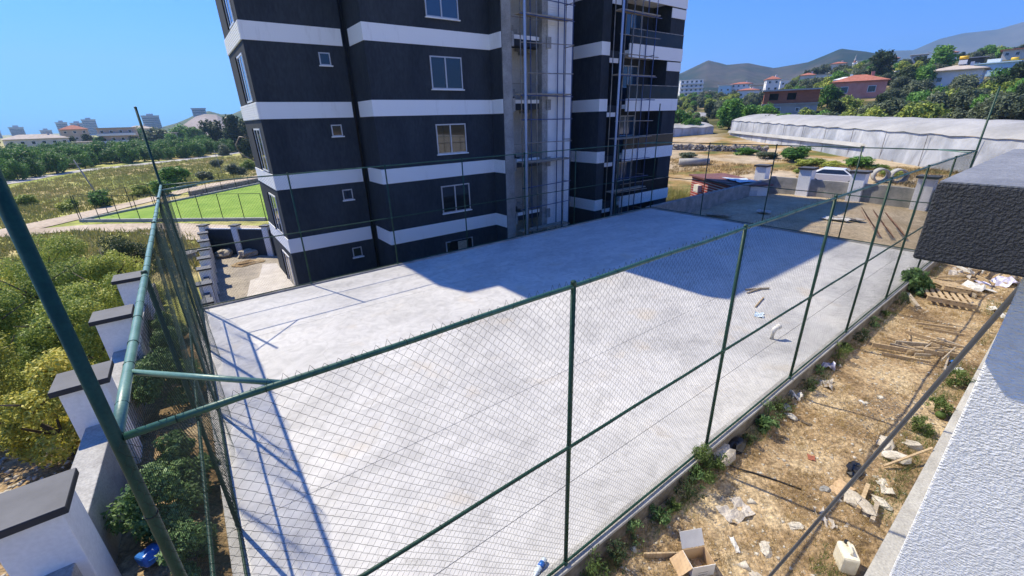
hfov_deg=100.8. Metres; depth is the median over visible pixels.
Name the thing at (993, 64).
house
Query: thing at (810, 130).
greenhouse
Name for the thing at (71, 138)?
tree
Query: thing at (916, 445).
stone
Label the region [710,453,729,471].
weed
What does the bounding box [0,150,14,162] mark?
orchard tree
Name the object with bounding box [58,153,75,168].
orchard tree
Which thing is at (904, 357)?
timber offcut
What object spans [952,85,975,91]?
hillside tree
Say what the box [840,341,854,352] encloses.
weed
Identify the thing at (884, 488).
plaster piece
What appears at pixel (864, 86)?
house
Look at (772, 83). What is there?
house
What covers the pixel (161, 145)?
orchard tree
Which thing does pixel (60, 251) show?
tree
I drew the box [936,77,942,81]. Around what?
window
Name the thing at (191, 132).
tree
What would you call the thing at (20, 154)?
orchard tree
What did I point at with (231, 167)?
shrub
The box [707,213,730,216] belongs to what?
loose sheet
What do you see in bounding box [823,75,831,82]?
hillside tree
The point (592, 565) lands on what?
weed
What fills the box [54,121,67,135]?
tower block
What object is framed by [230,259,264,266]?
earth heap
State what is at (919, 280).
weed
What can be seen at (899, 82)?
hillside tree
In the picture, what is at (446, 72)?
window
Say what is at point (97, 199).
shrub
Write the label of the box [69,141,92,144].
house
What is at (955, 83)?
hillside tree
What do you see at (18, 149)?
orchard tree
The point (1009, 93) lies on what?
hillside tree
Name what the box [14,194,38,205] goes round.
shrub
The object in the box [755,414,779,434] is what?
weed
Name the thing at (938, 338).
timber offcut
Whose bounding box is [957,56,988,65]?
house
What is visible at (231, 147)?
orchard tree
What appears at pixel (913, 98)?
hillside tree
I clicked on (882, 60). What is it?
tree
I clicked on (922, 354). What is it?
timber offcut
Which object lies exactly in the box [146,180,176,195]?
shrub
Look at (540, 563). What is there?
water bottle
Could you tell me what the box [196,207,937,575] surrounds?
court slab
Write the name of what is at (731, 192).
yard retaining wall
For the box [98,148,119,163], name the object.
orchard tree
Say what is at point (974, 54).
hillside tree
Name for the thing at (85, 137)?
tree
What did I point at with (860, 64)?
hillside tree
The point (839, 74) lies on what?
hillside tree
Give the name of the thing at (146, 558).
canister
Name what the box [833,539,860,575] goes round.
canister
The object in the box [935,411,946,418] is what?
green ball
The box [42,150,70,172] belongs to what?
orchard tree
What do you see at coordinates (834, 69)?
hillside tree
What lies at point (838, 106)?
hillside tree
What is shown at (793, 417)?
stone
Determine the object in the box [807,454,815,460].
tile chip
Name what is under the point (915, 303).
plank
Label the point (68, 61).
sky
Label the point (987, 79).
hillside tree
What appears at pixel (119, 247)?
tree
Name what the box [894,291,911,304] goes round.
weed
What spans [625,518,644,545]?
weed
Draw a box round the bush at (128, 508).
[100,460,213,544]
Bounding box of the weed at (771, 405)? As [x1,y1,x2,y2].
[761,399,785,419]
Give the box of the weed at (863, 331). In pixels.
[852,328,870,340]
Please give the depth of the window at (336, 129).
20.07 m
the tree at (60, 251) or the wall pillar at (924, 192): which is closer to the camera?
the tree at (60, 251)
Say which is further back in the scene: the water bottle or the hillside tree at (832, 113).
the hillside tree at (832, 113)
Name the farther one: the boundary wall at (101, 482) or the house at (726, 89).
the house at (726, 89)
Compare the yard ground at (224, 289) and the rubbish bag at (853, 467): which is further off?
the yard ground at (224, 289)
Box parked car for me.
[815,167,851,181]
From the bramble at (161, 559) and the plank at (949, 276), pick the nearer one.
the bramble at (161, 559)
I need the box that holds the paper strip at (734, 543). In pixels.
[729,536,740,553]
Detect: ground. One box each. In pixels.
[0,57,1023,448]
[214,254,279,301]
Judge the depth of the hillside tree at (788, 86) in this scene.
170.46 m
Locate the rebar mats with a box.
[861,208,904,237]
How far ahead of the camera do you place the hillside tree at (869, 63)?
163.88 m
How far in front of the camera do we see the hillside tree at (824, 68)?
224.72 m
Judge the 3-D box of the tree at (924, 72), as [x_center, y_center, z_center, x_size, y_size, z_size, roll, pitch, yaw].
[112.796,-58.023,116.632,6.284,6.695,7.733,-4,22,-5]
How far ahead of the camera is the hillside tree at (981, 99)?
69.91 m
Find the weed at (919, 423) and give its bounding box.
[909,414,936,436]
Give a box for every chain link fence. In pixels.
[0,150,977,575]
[113,106,250,575]
[162,104,676,306]
[652,86,1000,249]
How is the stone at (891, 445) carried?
on the dirt strip at (714, 517)
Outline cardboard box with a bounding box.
[670,528,715,575]
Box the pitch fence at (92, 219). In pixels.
[70,167,268,221]
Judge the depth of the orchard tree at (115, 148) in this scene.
108.03 m
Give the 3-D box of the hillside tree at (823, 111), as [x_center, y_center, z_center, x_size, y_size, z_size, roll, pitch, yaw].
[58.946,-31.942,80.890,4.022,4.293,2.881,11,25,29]
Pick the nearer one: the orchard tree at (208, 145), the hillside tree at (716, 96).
the orchard tree at (208, 145)
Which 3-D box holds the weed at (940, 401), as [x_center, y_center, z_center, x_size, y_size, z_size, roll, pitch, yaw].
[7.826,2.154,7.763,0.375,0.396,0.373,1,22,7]
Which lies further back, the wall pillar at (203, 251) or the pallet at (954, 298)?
the wall pillar at (203, 251)
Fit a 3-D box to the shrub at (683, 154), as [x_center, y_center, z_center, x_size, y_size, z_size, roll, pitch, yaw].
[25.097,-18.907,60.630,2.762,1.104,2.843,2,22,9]
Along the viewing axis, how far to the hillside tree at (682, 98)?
198.09 m
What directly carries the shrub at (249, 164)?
on the ground at (720, 135)
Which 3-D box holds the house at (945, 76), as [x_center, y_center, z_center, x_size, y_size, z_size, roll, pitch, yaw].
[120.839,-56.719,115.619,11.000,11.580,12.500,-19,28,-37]
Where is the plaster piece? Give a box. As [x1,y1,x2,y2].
[872,475,895,494]
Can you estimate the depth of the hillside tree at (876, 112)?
71.14 m
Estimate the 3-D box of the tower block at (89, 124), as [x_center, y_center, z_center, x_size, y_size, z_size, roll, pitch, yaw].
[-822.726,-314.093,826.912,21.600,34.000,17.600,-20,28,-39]
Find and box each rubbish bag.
[728,436,745,454]
[846,460,864,477]
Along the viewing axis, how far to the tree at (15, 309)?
13.24 m
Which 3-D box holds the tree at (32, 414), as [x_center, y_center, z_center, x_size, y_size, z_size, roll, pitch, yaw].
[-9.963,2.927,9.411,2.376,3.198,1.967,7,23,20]
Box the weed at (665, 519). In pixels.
[649,503,672,526]
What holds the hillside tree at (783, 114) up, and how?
on the ground at (720, 135)
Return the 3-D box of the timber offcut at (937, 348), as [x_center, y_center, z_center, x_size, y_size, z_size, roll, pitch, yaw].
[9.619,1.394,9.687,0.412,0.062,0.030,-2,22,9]
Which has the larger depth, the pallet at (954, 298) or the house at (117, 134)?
the house at (117, 134)
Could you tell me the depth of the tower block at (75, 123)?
842.66 m
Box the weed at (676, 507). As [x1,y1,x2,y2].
[665,496,682,511]
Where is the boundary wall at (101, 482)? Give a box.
[45,283,164,575]
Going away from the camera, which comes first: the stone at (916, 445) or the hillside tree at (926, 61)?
the stone at (916, 445)
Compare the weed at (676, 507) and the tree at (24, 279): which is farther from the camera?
the tree at (24, 279)
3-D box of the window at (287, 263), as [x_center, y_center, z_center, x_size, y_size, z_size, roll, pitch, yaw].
[-11.680,-0.926,22.172,0.100,1.900,1.800,-17,26,-33]
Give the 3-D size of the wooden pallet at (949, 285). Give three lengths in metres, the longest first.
1.200 x 1.000 x 0.135 m
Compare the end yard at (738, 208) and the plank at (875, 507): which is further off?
the end yard at (738, 208)
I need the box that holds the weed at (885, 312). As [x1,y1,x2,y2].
[882,310,891,316]
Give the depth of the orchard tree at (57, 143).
144.64 m
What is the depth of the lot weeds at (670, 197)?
39.38 m
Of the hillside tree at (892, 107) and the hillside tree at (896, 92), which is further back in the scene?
the hillside tree at (896, 92)
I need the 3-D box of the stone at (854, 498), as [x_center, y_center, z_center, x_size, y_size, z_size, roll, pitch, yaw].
[4.919,3.066,5.983,0.331,0.222,0.451,-5,22,-9]
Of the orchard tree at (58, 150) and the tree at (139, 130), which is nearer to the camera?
the orchard tree at (58, 150)
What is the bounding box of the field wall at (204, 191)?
[188,178,258,196]
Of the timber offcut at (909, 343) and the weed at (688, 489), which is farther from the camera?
the timber offcut at (909, 343)
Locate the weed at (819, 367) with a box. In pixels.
[815,364,824,374]
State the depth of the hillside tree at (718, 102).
144.10 m
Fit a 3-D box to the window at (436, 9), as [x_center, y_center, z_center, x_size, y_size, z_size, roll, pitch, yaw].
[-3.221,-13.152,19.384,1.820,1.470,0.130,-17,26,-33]
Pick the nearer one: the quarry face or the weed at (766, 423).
the weed at (766, 423)
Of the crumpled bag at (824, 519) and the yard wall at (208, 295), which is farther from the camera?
the yard wall at (208, 295)
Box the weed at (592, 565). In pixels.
[580,544,611,575]
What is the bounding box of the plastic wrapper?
[822,361,835,370]
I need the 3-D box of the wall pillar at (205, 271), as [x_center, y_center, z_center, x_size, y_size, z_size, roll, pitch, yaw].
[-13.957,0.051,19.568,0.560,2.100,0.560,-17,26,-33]
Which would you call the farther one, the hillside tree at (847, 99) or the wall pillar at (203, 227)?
the hillside tree at (847, 99)
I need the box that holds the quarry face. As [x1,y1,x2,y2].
[182,114,226,134]
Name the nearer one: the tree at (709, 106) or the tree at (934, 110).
the tree at (934, 110)
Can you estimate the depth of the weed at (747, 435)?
7.05 m
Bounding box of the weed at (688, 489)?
[674,472,707,503]
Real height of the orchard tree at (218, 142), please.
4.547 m
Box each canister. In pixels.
[135,542,159,567]
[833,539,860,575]
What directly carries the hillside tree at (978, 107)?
on the ground at (720, 135)
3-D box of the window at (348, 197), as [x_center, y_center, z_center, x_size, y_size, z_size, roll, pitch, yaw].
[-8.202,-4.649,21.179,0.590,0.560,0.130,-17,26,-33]
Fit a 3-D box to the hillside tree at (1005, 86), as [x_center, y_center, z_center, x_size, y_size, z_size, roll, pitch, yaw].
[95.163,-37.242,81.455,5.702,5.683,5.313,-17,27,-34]
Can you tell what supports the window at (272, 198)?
in the apartment building at (321, 85)
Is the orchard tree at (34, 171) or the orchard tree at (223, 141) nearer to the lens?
the orchard tree at (34, 171)
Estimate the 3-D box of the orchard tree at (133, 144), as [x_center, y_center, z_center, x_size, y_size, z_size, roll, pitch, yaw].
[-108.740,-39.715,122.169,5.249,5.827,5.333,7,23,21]
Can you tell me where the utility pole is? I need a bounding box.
[69,160,94,190]
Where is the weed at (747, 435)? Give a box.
[742,432,756,445]
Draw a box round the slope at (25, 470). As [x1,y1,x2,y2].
[0,411,79,575]
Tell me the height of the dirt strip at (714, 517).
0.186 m
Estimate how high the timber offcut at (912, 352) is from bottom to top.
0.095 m
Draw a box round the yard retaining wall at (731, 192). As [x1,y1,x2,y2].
[645,179,769,212]
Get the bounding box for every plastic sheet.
[961,280,997,292]
[974,276,1019,287]
[986,303,1005,318]
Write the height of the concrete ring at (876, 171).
1.160 m
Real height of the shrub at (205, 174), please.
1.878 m
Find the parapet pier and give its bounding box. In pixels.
[889,149,1023,575]
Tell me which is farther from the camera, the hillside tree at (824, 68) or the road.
the hillside tree at (824, 68)
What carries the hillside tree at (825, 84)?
on the ground at (720, 135)
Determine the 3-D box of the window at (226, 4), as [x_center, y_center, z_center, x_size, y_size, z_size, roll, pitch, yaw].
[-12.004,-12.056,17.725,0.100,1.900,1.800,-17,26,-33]
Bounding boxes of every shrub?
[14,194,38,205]
[53,199,79,210]
[87,189,111,206]
[130,184,152,195]
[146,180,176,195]
[157,166,191,185]
[194,171,214,180]
[209,159,223,166]
[223,163,247,174]
[239,159,254,169]
[679,152,697,158]
[732,147,758,154]
[756,151,779,158]
[780,145,813,159]
[794,158,827,166]
[819,160,846,166]
[843,155,877,168]
[865,164,889,169]
[878,169,903,175]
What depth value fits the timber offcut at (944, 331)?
10.52 m
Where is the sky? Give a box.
[0,0,1023,134]
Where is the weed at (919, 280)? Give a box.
[899,267,935,296]
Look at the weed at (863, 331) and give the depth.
10.14 m
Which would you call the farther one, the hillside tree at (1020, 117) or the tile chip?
the hillside tree at (1020, 117)
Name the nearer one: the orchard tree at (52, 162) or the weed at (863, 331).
the weed at (863, 331)
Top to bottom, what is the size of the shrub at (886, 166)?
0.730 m
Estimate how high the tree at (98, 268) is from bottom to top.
3.604 m
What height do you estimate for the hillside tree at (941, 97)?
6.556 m
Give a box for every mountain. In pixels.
[677,49,899,95]
[892,22,1023,59]
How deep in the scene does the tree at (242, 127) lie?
137.02 m
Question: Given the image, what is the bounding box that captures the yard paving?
[247,263,293,296]
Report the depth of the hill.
765.44 m
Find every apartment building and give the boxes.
[215,0,687,285]
[678,79,703,95]
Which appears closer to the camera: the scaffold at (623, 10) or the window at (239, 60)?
the window at (239, 60)
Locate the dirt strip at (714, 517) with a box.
[584,263,1021,575]
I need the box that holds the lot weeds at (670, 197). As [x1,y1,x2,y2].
[666,183,690,201]
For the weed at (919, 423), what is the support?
on the dirt strip at (714, 517)
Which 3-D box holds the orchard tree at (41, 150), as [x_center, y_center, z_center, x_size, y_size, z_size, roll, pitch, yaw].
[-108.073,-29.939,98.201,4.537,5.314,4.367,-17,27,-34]
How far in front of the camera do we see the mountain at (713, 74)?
920.98 m
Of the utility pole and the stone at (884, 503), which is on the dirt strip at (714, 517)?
the stone at (884, 503)
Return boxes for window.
[221,0,234,29]
[235,52,252,103]
[252,129,269,171]
[267,192,283,234]
[280,249,295,285]
[318,52,332,66]
[331,124,344,137]
[342,189,354,201]
[352,246,364,258]
[424,0,460,21]
[429,55,464,90]
[435,123,468,155]
[441,183,471,214]
[446,237,472,251]
[616,205,627,212]
[617,161,630,180]
[620,115,634,135]
[623,65,637,87]
[626,13,641,34]
[840,87,848,92]
[867,85,876,91]
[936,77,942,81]
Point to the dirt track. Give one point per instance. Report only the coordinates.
(53, 221)
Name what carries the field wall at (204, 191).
on the ground at (720, 135)
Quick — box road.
[6,152,238,183]
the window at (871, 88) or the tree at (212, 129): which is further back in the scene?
the tree at (212, 129)
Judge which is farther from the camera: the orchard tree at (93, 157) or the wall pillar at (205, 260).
the orchard tree at (93, 157)
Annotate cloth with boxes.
[754,311,763,318]
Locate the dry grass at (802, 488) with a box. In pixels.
[581,264,1019,575]
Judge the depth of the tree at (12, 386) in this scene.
10.41 m
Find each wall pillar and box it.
[0,467,121,575]
[47,360,142,463]
[88,304,147,366]
[111,270,155,318]
[195,279,216,303]
[195,297,213,305]
[196,224,209,231]
[196,255,219,293]
[196,265,219,302]
[197,231,215,261]
[197,238,216,272]
[197,247,217,282]
[228,224,242,254]
[259,224,273,255]
[754,164,772,180]
[795,166,819,196]
[845,169,872,201]
[909,174,942,210]
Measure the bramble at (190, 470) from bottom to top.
1.072 m
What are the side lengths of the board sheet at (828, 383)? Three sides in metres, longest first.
0.429 x 0.253 x 0.126 m
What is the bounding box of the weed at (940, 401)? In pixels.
[925,394,955,416]
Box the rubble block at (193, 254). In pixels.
[180,250,198,260]
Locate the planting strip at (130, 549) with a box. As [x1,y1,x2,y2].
[116,324,231,575]
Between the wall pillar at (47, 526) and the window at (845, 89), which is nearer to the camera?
the wall pillar at (47, 526)
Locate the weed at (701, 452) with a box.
[688,442,724,483]
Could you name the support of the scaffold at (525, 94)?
on the ground at (720, 135)
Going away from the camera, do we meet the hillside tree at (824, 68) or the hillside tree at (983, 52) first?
the hillside tree at (983, 52)
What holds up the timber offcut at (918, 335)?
on the dirt strip at (714, 517)
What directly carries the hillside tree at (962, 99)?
on the ground at (720, 135)
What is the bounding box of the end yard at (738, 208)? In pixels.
[692,193,926,248]
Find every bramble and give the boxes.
[131,347,203,407]
[140,326,197,384]
[148,312,188,336]
[151,429,195,470]
[154,519,217,575]
[164,452,217,502]
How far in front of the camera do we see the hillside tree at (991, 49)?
173.14 m
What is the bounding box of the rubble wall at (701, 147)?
[672,144,768,151]
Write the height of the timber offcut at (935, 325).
0.053 m
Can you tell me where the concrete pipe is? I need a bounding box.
[679,158,709,165]
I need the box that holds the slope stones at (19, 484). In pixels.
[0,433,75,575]
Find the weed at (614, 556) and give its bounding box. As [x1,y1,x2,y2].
[604,535,630,574]
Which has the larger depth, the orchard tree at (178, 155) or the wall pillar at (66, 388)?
the orchard tree at (178, 155)
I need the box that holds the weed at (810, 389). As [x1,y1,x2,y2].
[802,376,818,391]
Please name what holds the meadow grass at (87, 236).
on the ground at (720, 135)
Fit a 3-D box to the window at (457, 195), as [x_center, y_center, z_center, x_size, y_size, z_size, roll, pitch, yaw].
[-2.978,-4.797,22.722,1.820,1.470,0.130,-17,26,-33]
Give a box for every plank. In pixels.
[643,551,679,557]
[745,287,769,290]
[855,483,869,512]
[869,500,879,523]
[883,447,932,466]
[906,292,919,308]
[937,274,966,277]
[954,278,975,282]
[957,266,974,274]
[976,275,995,285]
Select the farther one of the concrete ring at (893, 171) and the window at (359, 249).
the concrete ring at (893, 171)
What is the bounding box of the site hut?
[689,173,772,195]
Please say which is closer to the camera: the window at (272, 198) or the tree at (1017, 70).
the window at (272, 198)
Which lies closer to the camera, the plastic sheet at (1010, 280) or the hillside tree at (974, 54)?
the plastic sheet at (1010, 280)
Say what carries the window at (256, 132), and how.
in the apartment building at (321, 85)
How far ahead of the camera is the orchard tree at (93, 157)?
99.57 m
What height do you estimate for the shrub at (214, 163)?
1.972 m
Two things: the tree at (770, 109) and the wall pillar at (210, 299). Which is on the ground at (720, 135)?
the tree at (770, 109)
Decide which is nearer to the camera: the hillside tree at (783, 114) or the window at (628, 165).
the window at (628, 165)
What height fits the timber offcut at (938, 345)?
0.068 m
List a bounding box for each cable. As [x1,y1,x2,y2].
[729,465,800,489]
[768,283,1019,575]
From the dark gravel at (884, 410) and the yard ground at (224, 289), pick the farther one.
the yard ground at (224, 289)
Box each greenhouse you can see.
[673,122,713,136]
[728,114,1023,170]
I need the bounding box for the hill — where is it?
[157,110,242,131]
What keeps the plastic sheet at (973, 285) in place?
on the dirt strip at (714, 517)
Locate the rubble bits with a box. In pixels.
[607,266,1020,575]
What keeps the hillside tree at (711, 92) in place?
on the ground at (720, 135)
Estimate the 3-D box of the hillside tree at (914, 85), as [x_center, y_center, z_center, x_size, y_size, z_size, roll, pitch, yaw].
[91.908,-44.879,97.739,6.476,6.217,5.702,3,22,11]
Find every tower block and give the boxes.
[7,125,25,135]
[39,128,52,133]
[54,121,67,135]
[69,121,83,127]
[80,118,97,134]
[141,114,161,128]
[190,108,206,116]
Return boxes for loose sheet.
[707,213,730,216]
[756,209,771,212]
[820,216,854,221]
[833,215,865,220]
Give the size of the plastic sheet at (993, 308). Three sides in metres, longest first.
0.981 x 0.446 x 0.199 m
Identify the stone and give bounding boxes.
[711,444,735,465]
[749,570,761,575]
[759,540,771,558]
[784,412,797,420]
[787,522,803,529]
[819,485,830,491]
[844,489,877,517]
[870,494,892,510]
[876,435,895,450]
[881,450,911,464]
[902,439,922,450]
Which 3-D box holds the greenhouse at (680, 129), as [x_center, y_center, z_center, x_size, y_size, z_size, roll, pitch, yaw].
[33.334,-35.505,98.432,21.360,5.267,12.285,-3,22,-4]
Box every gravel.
[825,361,945,466]
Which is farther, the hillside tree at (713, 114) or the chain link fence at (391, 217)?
the hillside tree at (713, 114)
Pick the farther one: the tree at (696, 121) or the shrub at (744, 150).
the tree at (696, 121)
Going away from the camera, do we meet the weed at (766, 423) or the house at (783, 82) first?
the weed at (766, 423)
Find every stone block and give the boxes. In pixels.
[215,248,232,257]
[237,248,257,257]
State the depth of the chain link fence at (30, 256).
3.88 m
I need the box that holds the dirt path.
[0,223,260,239]
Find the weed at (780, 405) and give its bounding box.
[772,396,794,418]
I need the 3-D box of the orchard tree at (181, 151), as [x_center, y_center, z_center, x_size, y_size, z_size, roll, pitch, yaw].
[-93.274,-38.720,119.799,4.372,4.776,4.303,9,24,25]
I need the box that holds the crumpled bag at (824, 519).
[813,506,837,528]
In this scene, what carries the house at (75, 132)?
on the ground at (720, 135)
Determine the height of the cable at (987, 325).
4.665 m
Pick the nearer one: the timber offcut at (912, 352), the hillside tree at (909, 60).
the timber offcut at (912, 352)
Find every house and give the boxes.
[0,132,69,147]
[58,124,89,141]
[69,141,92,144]
[94,127,138,143]
[132,124,152,129]
[718,85,732,94]
[730,81,752,92]
[737,87,760,97]
[750,85,763,92]
[761,88,822,114]
[763,75,780,89]
[779,79,790,88]
[799,71,814,80]
[815,74,831,77]
[828,60,846,72]
[829,71,890,99]
[910,53,929,62]
[931,56,992,86]
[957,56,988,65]
[974,57,1023,76]
[1000,48,1023,59]
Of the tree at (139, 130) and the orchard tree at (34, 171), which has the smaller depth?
the orchard tree at (34, 171)
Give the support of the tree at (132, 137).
on the ground at (720, 135)
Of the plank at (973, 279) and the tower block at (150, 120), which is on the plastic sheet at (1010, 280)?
the plank at (973, 279)
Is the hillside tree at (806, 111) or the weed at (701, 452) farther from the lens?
the hillside tree at (806, 111)
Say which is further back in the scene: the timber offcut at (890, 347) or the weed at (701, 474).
the timber offcut at (890, 347)
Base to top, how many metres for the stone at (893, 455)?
0.197 m
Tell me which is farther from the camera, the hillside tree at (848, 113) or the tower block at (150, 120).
the tower block at (150, 120)
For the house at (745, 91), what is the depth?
212.60 m
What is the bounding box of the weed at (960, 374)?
[945,368,975,386]
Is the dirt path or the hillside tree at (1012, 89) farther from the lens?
the hillside tree at (1012, 89)
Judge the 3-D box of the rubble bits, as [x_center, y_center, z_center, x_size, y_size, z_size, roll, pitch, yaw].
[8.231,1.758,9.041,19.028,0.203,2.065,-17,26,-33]
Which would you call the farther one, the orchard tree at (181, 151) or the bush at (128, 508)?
the orchard tree at (181, 151)
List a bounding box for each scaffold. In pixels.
[514,0,574,234]
[604,0,661,216]
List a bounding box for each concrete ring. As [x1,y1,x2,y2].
[870,168,890,182]
[890,168,909,183]
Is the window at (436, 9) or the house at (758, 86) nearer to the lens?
the window at (436, 9)
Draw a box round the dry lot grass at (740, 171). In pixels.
[669,157,962,187]
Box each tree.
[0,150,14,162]
[0,157,13,178]
[0,158,29,179]
[0,231,100,290]
[0,255,90,345]
[0,262,31,307]
[0,287,55,387]
[0,332,55,441]
[0,347,93,468]
[5,292,109,378]
[8,147,39,163]
[11,147,39,160]
[13,143,31,149]
[19,156,45,176]
[33,142,52,149]
[33,147,50,154]
[33,150,58,159]
[34,271,124,328]
[36,151,67,173]
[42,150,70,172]
[48,145,63,152]
[53,141,62,146]
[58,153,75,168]
[61,144,82,153]
[61,249,164,307]
[63,146,85,167]
[65,135,76,141]
[68,152,94,167]
[80,133,94,140]
[82,142,105,162]
[83,151,97,166]
[87,233,158,275]
[92,136,105,144]
[94,140,107,147]
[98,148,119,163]
[105,141,115,147]
[110,142,130,161]
[116,143,139,163]
[121,141,141,158]
[127,135,140,139]
[135,145,149,160]
[136,126,144,139]
[140,127,168,141]
[146,147,166,160]
[152,142,168,158]
[161,147,175,158]
[163,133,177,141]
[167,139,183,157]
[168,123,186,138]
[172,143,187,157]
[174,143,193,157]
[177,137,192,155]
[182,126,205,138]
[185,140,206,156]
[197,118,226,140]
[202,139,216,153]
[212,139,221,148]
[217,144,230,155]
[218,137,234,146]
[221,114,245,145]
[224,143,233,152]
[235,138,252,159]
[238,118,247,137]
[674,109,692,123]
[678,96,685,102]
[681,101,689,108]
[681,117,703,127]
[696,97,706,107]
[703,101,717,117]
[704,98,716,106]
[705,90,715,96]
[709,108,718,118]
[713,91,725,100]
[714,100,723,105]
[715,98,744,128]
[722,94,735,99]
[726,89,740,95]
[740,95,751,101]
[740,104,762,116]
[745,97,757,105]
[748,92,761,103]
[757,102,780,113]
[759,91,763,103]
[776,113,792,124]
[785,84,792,88]
[794,79,813,88]
[798,107,816,114]
[809,77,824,86]
[813,81,822,87]
[816,109,829,114]
[817,82,844,107]
[818,80,832,97]
[818,111,838,126]
[819,64,831,73]
[820,99,848,114]
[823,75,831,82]
[829,66,843,73]
[829,70,848,81]
[836,64,853,73]
[837,109,863,128]
[839,95,863,111]
[842,103,854,112]
[851,68,867,74]
[852,61,864,68]
[854,101,879,114]
[856,105,888,130]
[861,61,872,69]
[866,48,898,75]
[875,93,895,102]
[876,97,915,116]
[880,72,895,84]
[883,88,905,99]
[889,75,911,90]
[894,65,916,79]
[894,102,932,131]
[895,60,911,70]
[897,58,913,63]
[898,80,930,99]
[905,78,935,91]
[905,95,921,104]
[907,89,931,96]
[912,60,923,67]
[914,55,927,62]
[915,64,937,81]
[915,100,952,118]
[917,89,950,117]
[917,92,933,100]
[924,58,935,65]
[927,44,960,66]
[932,63,948,68]
[932,84,949,93]
[937,108,975,118]
[943,87,988,115]
[945,76,979,90]
[945,87,959,98]
[951,73,981,87]
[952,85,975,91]
[966,51,982,56]
[968,93,1011,119]
[969,93,994,112]
[970,80,1000,90]
[976,93,1023,119]
[978,76,1003,86]
[979,50,987,55]
[983,44,997,54]
[983,54,995,62]
[989,67,1011,77]
[989,78,1018,93]
[992,62,1023,85]
[994,46,1013,58]
[998,91,1014,95]
[1006,78,1023,92]
[1008,100,1023,119]
[1016,83,1023,95]
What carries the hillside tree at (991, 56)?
on the ground at (720, 135)
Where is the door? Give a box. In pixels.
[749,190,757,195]
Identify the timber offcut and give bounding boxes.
[872,342,916,353]
[882,352,930,362]
[890,343,935,356]
[894,340,927,346]
[905,330,947,342]
[906,350,923,354]
[914,346,958,356]
[914,353,931,356]
[915,322,956,329]
[922,347,942,349]
[923,327,964,335]
[923,348,943,356]
[929,340,962,347]
[930,342,959,352]
[937,337,964,347]
[941,347,955,360]
[943,354,949,370]
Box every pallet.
[923,288,976,308]
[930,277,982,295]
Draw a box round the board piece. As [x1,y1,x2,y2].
[830,478,855,497]
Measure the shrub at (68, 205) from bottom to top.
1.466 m
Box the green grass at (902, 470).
[579,264,1007,575]
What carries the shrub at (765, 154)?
on the ground at (720, 135)
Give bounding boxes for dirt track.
[0,175,256,231]
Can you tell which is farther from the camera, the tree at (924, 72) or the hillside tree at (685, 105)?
the hillside tree at (685, 105)
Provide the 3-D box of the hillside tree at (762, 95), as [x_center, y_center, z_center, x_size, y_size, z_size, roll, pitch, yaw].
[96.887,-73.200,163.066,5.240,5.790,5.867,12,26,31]
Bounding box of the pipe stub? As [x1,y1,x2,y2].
[769,324,781,339]
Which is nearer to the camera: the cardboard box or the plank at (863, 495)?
the cardboard box
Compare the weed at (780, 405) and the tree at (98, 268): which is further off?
the tree at (98, 268)
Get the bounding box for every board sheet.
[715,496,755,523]
[818,379,832,390]
[948,267,971,278]
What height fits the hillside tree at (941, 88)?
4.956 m
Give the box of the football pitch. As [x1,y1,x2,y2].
[94,184,267,219]
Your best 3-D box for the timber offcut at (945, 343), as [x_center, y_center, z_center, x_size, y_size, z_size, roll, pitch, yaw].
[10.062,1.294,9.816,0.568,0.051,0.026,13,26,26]
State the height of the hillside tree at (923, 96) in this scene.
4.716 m
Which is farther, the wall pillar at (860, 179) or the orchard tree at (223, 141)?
the orchard tree at (223, 141)
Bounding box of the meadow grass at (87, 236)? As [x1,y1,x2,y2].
[0,155,256,292]
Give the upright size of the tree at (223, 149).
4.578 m
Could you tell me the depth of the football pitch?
44.55 m
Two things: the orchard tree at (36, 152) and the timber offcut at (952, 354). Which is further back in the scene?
the orchard tree at (36, 152)
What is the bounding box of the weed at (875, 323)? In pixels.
[869,316,880,327]
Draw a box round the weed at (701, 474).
[683,463,710,491]
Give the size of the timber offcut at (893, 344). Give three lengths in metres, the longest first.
0.814 x 0.079 x 0.027 m
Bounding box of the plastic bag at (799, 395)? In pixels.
[789,389,802,400]
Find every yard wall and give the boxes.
[203,265,216,303]
[206,228,276,255]
[768,176,934,208]
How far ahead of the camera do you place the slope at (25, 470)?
9.33 m
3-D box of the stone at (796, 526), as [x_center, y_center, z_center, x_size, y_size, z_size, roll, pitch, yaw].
[3.844,3.228,5.734,0.208,0.103,0.137,-2,22,-1]
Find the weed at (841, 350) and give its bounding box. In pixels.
[831,341,851,358]
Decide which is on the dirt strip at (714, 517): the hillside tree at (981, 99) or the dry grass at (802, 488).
the dry grass at (802, 488)
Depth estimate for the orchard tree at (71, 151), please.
99.36 m
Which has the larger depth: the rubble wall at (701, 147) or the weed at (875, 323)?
the rubble wall at (701, 147)
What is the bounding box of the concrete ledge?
[864,334,996,575]
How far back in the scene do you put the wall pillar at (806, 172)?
30.93 m
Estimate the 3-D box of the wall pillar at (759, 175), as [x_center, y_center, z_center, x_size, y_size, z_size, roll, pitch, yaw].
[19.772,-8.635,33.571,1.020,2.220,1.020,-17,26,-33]
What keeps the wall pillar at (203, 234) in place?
on the yard wall at (208, 295)
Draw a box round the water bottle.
[533,557,546,575]
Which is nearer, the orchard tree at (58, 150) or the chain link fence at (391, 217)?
the chain link fence at (391, 217)

